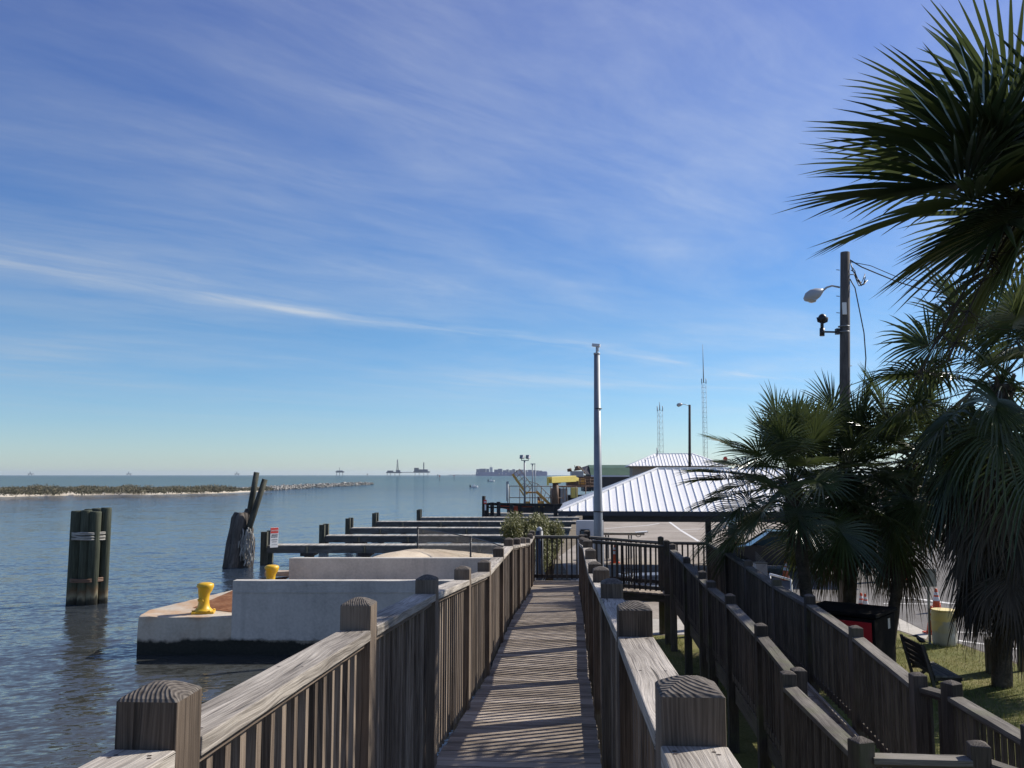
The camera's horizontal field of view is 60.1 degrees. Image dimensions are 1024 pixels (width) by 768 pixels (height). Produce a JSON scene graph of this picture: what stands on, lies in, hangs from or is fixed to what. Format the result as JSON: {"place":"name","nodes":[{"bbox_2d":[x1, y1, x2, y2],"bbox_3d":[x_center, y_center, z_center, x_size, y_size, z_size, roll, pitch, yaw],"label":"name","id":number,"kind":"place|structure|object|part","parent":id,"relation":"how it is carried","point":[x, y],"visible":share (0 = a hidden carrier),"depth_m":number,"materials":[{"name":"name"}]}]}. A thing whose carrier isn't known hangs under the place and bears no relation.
{"place":"outdoors","nodes":[
{"label":"outdoors","id":0,"kind":"place"},
{"bbox_2d":[0,490,257,496],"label":"island terrain","id":1,"kind":"structure","parent":0,"point":[69,493],"depth_m":213.48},
{"bbox_2d":[0,483,273,496],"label":"scrub vegetation","id":2,"kind":"object","parent":1,"relation":"on","point":[28,490],"visible":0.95,"depth_m":199.85,"materials":[{"name":"green plant"}]},
{"bbox_2d":[0,475,924,767],"bbox_3d":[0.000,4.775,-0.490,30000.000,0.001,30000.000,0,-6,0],"label":"sea water","id":3,"kind":"structure","parent":0,"point":[70,675],"depth_m":44.67,"materials":[{"name":"blue liquid"}]},
{"bbox_2d":[66,507,111,605],"bbox_3d":[-15.980,7.558,33.294,1.324,5.767,1.301,-3,-7,28],"label":"mooring dolphin","id":4,"kind":"object","parent":3,"relation":"in","point":[88,558],"visible":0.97,"depth_m":32.99,"materials":[{"name":"wood"}]},
{"bbox_2d":[137,570,318,654],"bbox_3d":[-6.082,7.978,27.175,8.452,3.722,7.139,0,-6,0],"label":"concrete dock","id":5,"kind":"object","parent":3,"relation":"in","point":[176,629],"visible":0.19,"depth_m":23.74,"materials":[{"name":"concrete"}]},
{"bbox_2d":[191,582,215,614],"bbox_3d":[-8.518,5.907,24.475,0.595,0.835,0.573,1,-6,-12],"label":"bollard","id":6,"kind":"object","parent":5,"relation":"on","point":[205,589],"visible":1,"depth_m":24.33,"materials":[{"name":"yellow metal"}]},
{"bbox_2d":[264,565,278,578],"bbox_3d":[-7.934,6.373,29.101,0.608,0.853,0.585,1,-6,-12],"label":"bollard","id":7,"kind":"object","parent":5,"relation":"on","point":[271,571],"visible":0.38,"depth_m":28.97,"materials":[{"name":"yellow metal"}]},
{"bbox_2d":[289,557,491,578],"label":"flood wall","id":8,"kind":"structure","parent":5,"relation":"on","point":[363,567],"depth_m":30.22,"materials":[{"name":"concrete"}]},
{"bbox_2d":[222,472,267,567],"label":"leaning dolphin","id":9,"kind":"object","parent":3,"relation":"in","point":[240,548],"visible":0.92,"depth_m":46.05,"materials":[{"name":"wood"}]},
{"bbox_2d":[240,482,372,489],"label":"jetty riprap","id":10,"kind":"object","parent":3,"relation":"in","point":[293,486],"visible":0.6,"depth_m":330.33,"materials":[{"name":"grey stone"}]},
{"bbox_2d":[260,530,503,564],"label":"finger pier","id":11,"kind":"structure","parent":3,"relation":"in","point":[267,552],"depth_m":47.73,"materials":[{"name":"grey wood"}]},
{"bbox_2d":[270,527,278,547],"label":"warning sign","id":12,"kind":"object","parent":11,"relation":"attached to","point":[273,537],"visible":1,"depth_m":47.59,"materials":[{"name":"white paint"}]},
{"bbox_2d":[386,460,429,475],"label":"oil platform","id":13,"kind":"structure","parent":3,"relation":"in","point":[418,470],"depth_m":3184.50,"materials":[{"name":"metal"}]},
{"bbox_2d":[319,524,504,543],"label":"finger pier","id":14,"kind":"structure","parent":3,"relation":"in","point":[325,536],"depth_m":55.79,"materials":[{"name":"grey wood"}]},
{"bbox_2d":[345,518,571,533],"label":"finger pier","id":15,"kind":"structure","parent":3,"relation":"in","point":[350,528],"depth_m":63.55,"materials":[{"name":"grey wood"}]},
{"bbox_2d":[372,512,575,526],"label":"finger pier","id":16,"kind":"structure","parent":3,"relation":"in","point":[376,522],"depth_m":72.00,"materials":[{"name":"grey wood"}]},
{"bbox_2d":[482,496,486,516],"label":"tall mooring post","id":17,"kind":"object","parent":3,"relation":"in","point":[484,501],"visible":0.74,"depth_m":98.54,"materials":[{"name":"red paint"}]},
{"bbox_2d":[416,509,579,520],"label":"finger pier","id":18,"kind":"structure","parent":3,"relation":"in","point":[419,516],"depth_m":79.37,"materials":[{"name":"grey wood"}]},
{"bbox_2d":[476,467,546,475],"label":"container ship","id":19,"kind":"object","parent":3,"relation":"on","point":[486,472],"visible":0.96,"depth_m":4477.69,"materials":[{"name":"grey paint"}]},
{"bbox_2d":[486,502,574,516],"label":"timber pier","id":20,"kind":"structure","parent":3,"relation":"in","point":[492,513],"depth_m":98.73,"materials":[{"name":"brown wood"}]},
{"bbox_2d":[500,506,531,512],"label":"barrier netting","id":21,"kind":"object","parent":20,"relation":"attached to","point":[516,509],"visible":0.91,"depth_m":99.38,"materials":[{"name":"orange plastic"}]},
{"bbox_2d":[507,465,593,511],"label":"work barge","id":22,"kind":"object","parent":3,"relation":"on","point":[583,481],"visible":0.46,"depth_m":116.19,"materials":[{"name":"grey paint"}]},
{"bbox_2d":[506,481,508,502],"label":"vent mast","id":23,"kind":"object","parent":22,"relation":"on","point":[507,482],"visible":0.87,"depth_m":114.14,"materials":[{"name":"grey metal"}]},
{"bbox_2d":[520,455,530,502],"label":"floodlight pole","id":24,"kind":"object","parent":22,"relation":"on","point":[523,456],"visible":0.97,"depth_m":112.34,"materials":[{"name":"metal"}]},
{"bbox_2d":[532,464,535,502],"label":"camera mast","id":25,"kind":"object","parent":22,"relation":"on","point":[532,483],"visible":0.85,"depth_m":113.26,"materials":[{"name":"metal"}]},
{"bbox_2d":[528,481,551,503],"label":"steel stairs","id":26,"kind":"structure","parent":22,"relation":"on","point":[543,498],"depth_m":114.05,"materials":[{"name":"yellow metal"}]},
{"bbox_2d":[512,469,531,495],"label":"gangway","id":27,"kind":"object","parent":26,"relation":"attached to","point":[517,481],"visible":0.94,"depth_m":113.26,"materials":[{"name":"metal"}]},
{"bbox_2d":[547,476,578,503],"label":"deck crane","id":28,"kind":"object","parent":22,"relation":"on","point":[556,481],"visible":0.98,"depth_m":112.97,"materials":[{"name":"yellow metal"}]},
{"bbox_2d":[0,0,1023,474],"label":"sky","id":29,"kind":"structure","parent":0,"point":[241,237],"materials":[{"name":"blue"}]},
{"bbox_2d":[625,448,727,476],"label":"hip roofed building","id":30,"kind":"structure","parent":0,"point":[650,462],"depth_m":150.85,"materials":[{"name":"white metal"}]},
{"bbox_2d":[543,481,1016,663],"bbox_3d":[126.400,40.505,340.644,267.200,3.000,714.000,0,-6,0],"label":"ground","id":31,"kind":"structure","parent":0,"point":[572,530],"depth_m":44.15,"materials":[{"name":"concrete"}]},
{"bbox_2d":[231,579,453,640],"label":"flood wall","id":32,"kind":"structure","parent":31,"relation":"on","point":[287,609],"depth_m":23.80,"materials":[{"name":"concrete"}]},
{"bbox_2d":[78,530,740,767],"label":"boardwalk","id":33,"kind":"structure","parent":31,"relation":"on","point":[582,673],"depth_m":4.91,"materials":[{"name":"grey wood"}]},
{"bbox_2d":[374,549,544,580],"bbox_3d":[-2.700,7.378,36.035,8.200,1.283,10.800,0,-6,0],"label":"sand heap","id":34,"kind":"object","parent":31,"relation":"on","point":[419,553],"visible":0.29,"depth_m":34.89,"materials":[{"name":"beige sand"}]},
{"bbox_2d":[417,527,535,579],"bbox_3d":[-1.430,6.724,32.644,0.331,2.290,11.027,3,-7,-26],"label":"chain link fence","id":35,"kind":"object","parent":31,"relation":"on","point":[455,542],"visible":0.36,"depth_m":34.32,"materials":[{"name":"grey metal"}]},
{"bbox_2d":[499,511,554,571],"bbox_3d":[0.506,5.680,30.006,1.938,2.854,1.735,0,-6,0],"label":"shrub","id":36,"kind":"object","parent":31,"relation":"on","point":[517,527],"visible":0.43,"depth_m":30.02,"materials":[{"name":"green plant"}]},
{"bbox_2d":[536,527,542,580],"bbox_3d":[0.810,5.704,26.054,0.220,2.973,0.214,0,-6,0],"label":"mooring post","id":37,"kind":"object","parent":31,"relation":"on","point":[539,531],"visible":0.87,"depth_m":26.03,"materials":[{"name":"grey paint"}]},
{"bbox_2d":[541,513,565,580],"bbox_3d":[1.413,5.976,32.022,1.146,2.674,1.259,1,-6,-14],"label":"shrub","id":38,"kind":"object","parent":31,"relation":"on","point":[555,528],"visible":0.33,"depth_m":31.90,"materials":[{"name":"green plant"}]},
{"bbox_2d":[581,465,629,490],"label":"green roofed hall","id":39,"kind":"structure","parent":31,"relation":"on","point":[612,474],"depth_m":214.83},
{"bbox_2d":[657,402,663,452],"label":"radio mast","id":40,"kind":"object","parent":31,"relation":"on","point":[659,423],"visible":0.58,"depth_m":190.05,"materials":[{"name":"metal"}]},
{"bbox_2d":[701,363,707,457],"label":"radio mast","id":41,"kind":"object","parent":31,"relation":"on","point":[704,447],"visible":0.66,"depth_m":200.31,"materials":[{"name":"metal"}]},
{"bbox_2d":[559,522,945,618],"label":"parking lot","id":42,"kind":"structure","parent":31,"relation":"on","point":[667,531],"depth_m":56.78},
{"bbox_2d":[576,520,603,581],"bbox_3d":[2.941,6.285,33.309,1.000,2.300,0.740,-1,-6,8],"label":"kiosk","id":43,"kind":"object","parent":42,"relation":"on","point":[582,526],"visible":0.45,"depth_m":33.10,"materials":[{"name":"white plastic"}]},
{"bbox_2d":[592,343,602,562],"bbox_3d":[2.606,2.791,26.855,0.301,8.134,0.292,0,-6,0],"label":"camera pole","id":44,"kind":"object","parent":42,"relation":"on","point":[598,522],"visible":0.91,"depth_m":26.82,"materials":[{"name":"metal"}]},
{"bbox_2d":[610,545,619,563],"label":"traffic cone","id":45,"kind":"object","parent":42,"relation":"on","point":[614,558],"visible":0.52,"depth_m":40.21,"materials":[{"name":"orange plastic"}]},
{"bbox_2d":[604,531,647,558],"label":"cleaning table","id":46,"kind":"object","parent":42,"relation":"on","point":[640,533],"visible":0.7,"depth_m":42.27,"materials":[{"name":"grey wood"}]},
{"bbox_2d":[622,568,638,584],"bbox_3d":[3.622,6.347,27.797,0.613,1.055,1.724,-4,-7,35],"label":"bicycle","id":47,"kind":"object","parent":42,"relation":"on","point":[630,575],"visible":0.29,"depth_m":28.02,"materials":[{"name":"metal"}]},
{"bbox_2d":[619,572,657,586],"bbox_3d":[4.405,6.619,28.976,1.800,0.795,1.620,2,-6,-15],"label":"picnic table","id":48,"kind":"object","parent":42,"relation":"on","point":[653,573],"visible":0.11,"depth_m":28.83,"materials":[{"name":"grey metal"}]},
{"bbox_2d":[669,522,698,540],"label":"parking line","id":49,"kind":"object","parent":42,"relation":"on","point":[684,532],"visible":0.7,"depth_m":61.64,"materials":[{"name":"paint"}]},
{"bbox_2d":[558,467,882,559],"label":"pavilion","id":50,"kind":"structure","parent":42,"relation":"on","point":[653,495],"depth_m":34.63,"materials":[{"name":"white metal"}]},
{"bbox_2d":[753,558,767,575],"bbox_3d":[8.933,6.875,31.838,0.450,1.709,0.430,0,-6,0],"label":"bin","id":51,"kind":"object","parent":42,"relation":"on","point":[760,566],"visible":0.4,"depth_m":31.67,"materials":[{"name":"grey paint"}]},
{"bbox_2d":[736,529,826,572],"bbox_3d":[11.003,7.033,37.479,4.564,1.657,2.020,-1,-6,6],"label":"parked car","id":52,"kind":"object","parent":42,"relation":"on","point":[756,548],"visible":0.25,"depth_m":36.68,"materials":[{"name":"blue paint"}]},
{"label":"windows","id":53,"kind":"part","parent":52,"relation":"part of","materials":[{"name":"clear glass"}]},
{"bbox_2d":[780,562,789,579],"bbox_3d":[10.494,7.142,33.946,0.380,0.725,0.380,0,-6,0],"label":"traffic cone","id":54,"kind":"object","parent":42,"relation":"on","point":[787,572],"visible":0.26,"depth_m":33.86,"materials":[{"name":"orange plastic"}]},
{"bbox_2d":[803,251,867,601],"bbox_3d":[9.685,1.445,26.001,1.980,10.851,0.596,0,-6,0],"label":"utility pole","id":55,"kind":"object","parent":42,"relation":"on","point":[842,330],"visible":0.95,"depth_m":26.24,"materials":[{"name":"brown wood"}]},
{"bbox_2d":[850,259,999,302],"bbox_3d":[14.578,-2.810,26.427,8.928,1.860,0.036,0,-6,0],"label":"overhead cable","id":56,"kind":"object","parent":55,"relation":"attached to","point":[890,278],"visible":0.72,"depth_m":26.45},
{"bbox_2d":[852,262,1007,288],"bbox_3d":[14.609,-3.167,26.463,8.978,1.016,0.022,0,-6,0],"label":"overhead cable","id":57,"kind":"object","parent":55,"relation":"attached to","point":[889,273],"visible":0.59,"depth_m":26.47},
{"bbox_2d":[858,593,862,603],"bbox_3d":[10.174,6.376,25.775,0.304,0.580,0.304,0,-6,0],"label":"traffic cone","id":58,"kind":"object","parent":31,"relation":"on","point":[860,599],"visible":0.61,"depth_m":25.74,"materials":[{"name":"plastic"}]},
{"bbox_2d":[862,594,867,604],"bbox_3d":[10.224,6.358,25.598,0.304,0.580,0.304,0,-6,0],"label":"traffic cone","id":59,"kind":"object","parent":31,"relation":"on","point":[864,600],"visible":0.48,"depth_m":25.57,"materials":[{"name":"plastic"}]},
{"bbox_2d":[653,618,927,638],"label":"concrete path","id":60,"kind":"structure","parent":0,"point":[906,627],"depth_m":23.12,"materials":[{"name":"grey concrete"}]},
{"bbox_2d":[769,573,791,590],"bbox_3d":[7.168,5.767,23.584,0.060,1.343,0.999,2,-6,-18],"label":"tube rail","id":61,"kind":"object","parent":60,"relation":"on","point":[775,575],"visible":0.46,"depth_m":23.55,"materials":[{"name":"silver metal"}]},
{"bbox_2d":[654,631,1023,767],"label":"lawn","id":62,"kind":"structure","parent":0,"point":[746,756],"depth_m":16.57,"materials":[{"name":"green plant"}]},
{"bbox_2d":[671,381,920,597],"bbox_3d":[6.050,2.961,18.923,5.053,6.181,4.541,-4,-7,32],"label":"palm tree","id":63,"kind":"object","parent":62,"relation":"on","point":[785,432],"visible":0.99,"depth_m":18.54,"materials":[{"name":"green plant"}]},
{"bbox_2d":[583,534,1023,767],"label":"switchback ramp","id":64,"kind":"structure","parent":62,"relation":"on","point":[751,631],"depth_m":10.88,"materials":[{"name":"wood"}]},
{"bbox_2d":[734,368,944,633],"bbox_3d":[7.781,2.856,20.231,4.831,6.675,4.692,-3,-7,30],"label":"palm tree","id":65,"kind":"object","parent":62,"relation":"on","point":[848,437],"visible":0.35,"depth_m":19.55,"materials":[{"name":"green plant"}]},
{"bbox_2d":[816,601,896,661],"bbox_3d":[6.915,5.227,18.116,1.520,1.282,1.360,-5,-8,40],"label":"storage bin","id":66,"kind":"object","parent":62,"relation":"on","point":[876,623],"visible":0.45,"depth_m":17.67,"materials":[{"name":"red paint"}]},
{"bbox_2d":[813,359,984,640],"bbox_3d":[8.896,2.752,19.896,4.677,6.845,5.072,-4,-7,35],"label":"palm tree","id":67,"kind":"object","parent":62,"relation":"on","point":[898,584],"visible":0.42,"depth_m":19.24,"materials":[{"name":"green plant"}]},
{"bbox_2d":[775,0,1023,397],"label":"palm tree","id":68,"kind":"object","parent":62,"relation":"on","point":[979,144],"visible":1,"depth_m":7.74,"materials":[{"name":"green plant"}]},
{"bbox_2d":[921,569,936,642],"bbox_3d":[9.976,5.307,21.142,0.360,1.760,0.070,0,-6,0],"label":"sign post","id":69,"kind":"object","parent":62,"relation":"on","point":[928,608],"visible":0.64,"depth_m":21.16,"materials":[{"name":"metal"}]},
{"bbox_2d":[899,634,962,688],"bbox_3d":[7.861,5.273,16.632,0.692,0.917,1.260,-1,-6,5],"label":"bench","id":70,"kind":"object","parent":62,"relation":"on","point":[916,654],"visible":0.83,"depth_m":16.47,"materials":[{"name":"black metal"}]},
{"bbox_2d":[839,259,1023,688],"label":"palm tree","id":71,"kind":"object","parent":62,"relation":"on","point":[979,472],"visible":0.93,"depth_m":16.24,"materials":[{"name":"green plant"}]},
{"bbox_2d":[931,608,956,646],"bbox_3d":[10.226,5.755,20.949,0.560,0.830,0.560,0,-6,0],"label":"plastic barrel","id":72,"kind":"object","parent":62,"relation":"on","point":[940,621],"visible":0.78,"depth_m":20.74,"materials":[{"name":"yellow plastic"}]},
{"bbox_2d":[984,637,991,673],"bbox_3d":[9.819,5.535,17.973,0.360,0.720,0.300,-2,-6,20],"label":"timber bollard","id":73,"kind":"object","parent":62,"relation":"on","point":[988,664],"visible":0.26,"depth_m":17.88,"materials":[{"name":"brown wood"}]},
{"bbox_2d":[1019,645,1020,670],"bbox_3d":[10.395,4.593,18.247,0.197,2.693,0.124,0,-6,0],"label":"steel post","id":74,"kind":"object","parent":62,"relation":"on","point":[1019,660],"depth_m":18.11,"materials":[{"name":"grey metal"}]},
{"bbox_2d":[767,540,1016,661],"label":"road","id":75,"kind":"structure","parent":0,"point":[917,622],"depth_m":29.47,"materials":[{"name":"grey asphalt"}]},
{"bbox_2d":[922,606,932,634],"bbox_3d":[10.652,5.981,22.459,0.361,0.689,0.361,0,-6,0],"label":"traffic cone","id":76,"kind":"object","parent":75,"relation":"on","point":[926,631],"visible":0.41,"depth_m":22.44,"materials":[{"name":"orange plastic"}]},
{"bbox_2d":[902,597,954,603],"bbox_3d":[13.176,6.925,28.388,0.474,0.001,2.093,5,-7,-38],"label":"road edge line","id":77,"kind":"object","parent":75,"relation":"on","point":[932,601],"visible":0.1,"depth_m":28.03,"materials":[{"name":"paint"}]},
{"bbox_2d":[932,588,940,607],"bbox_3d":[12.418,6.334,25.901,0.361,0.689,0.361,0,-6,0],"label":"traffic cone","id":78,"kind":"object","parent":75,"relation":"on","point":[936,599],"visible":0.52,"depth_m":25.84,"materials":[{"name":"orange plastic"}]},
{"bbox_2d":[913,634,931,644],"bbox_3d":[7.526,4.691,16.224,0.317,0.182,0.092,-3,-7,30],"label":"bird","id":79,"kind":"object","parent":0,"point":[920,639],"visible":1,"depth_m":16.21},
{"label":"grass verge","id":80,"kind":"structure","parent":0,"visible":0},
{"bbox_2d":[677,403,690,466],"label":"street lamp","id":81,"kind":"object","parent":80,"relation":"on","point":[689,433],"visible":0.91,"depth_m":89.88,"materials":[{"name":"grey metal"}]}
]}

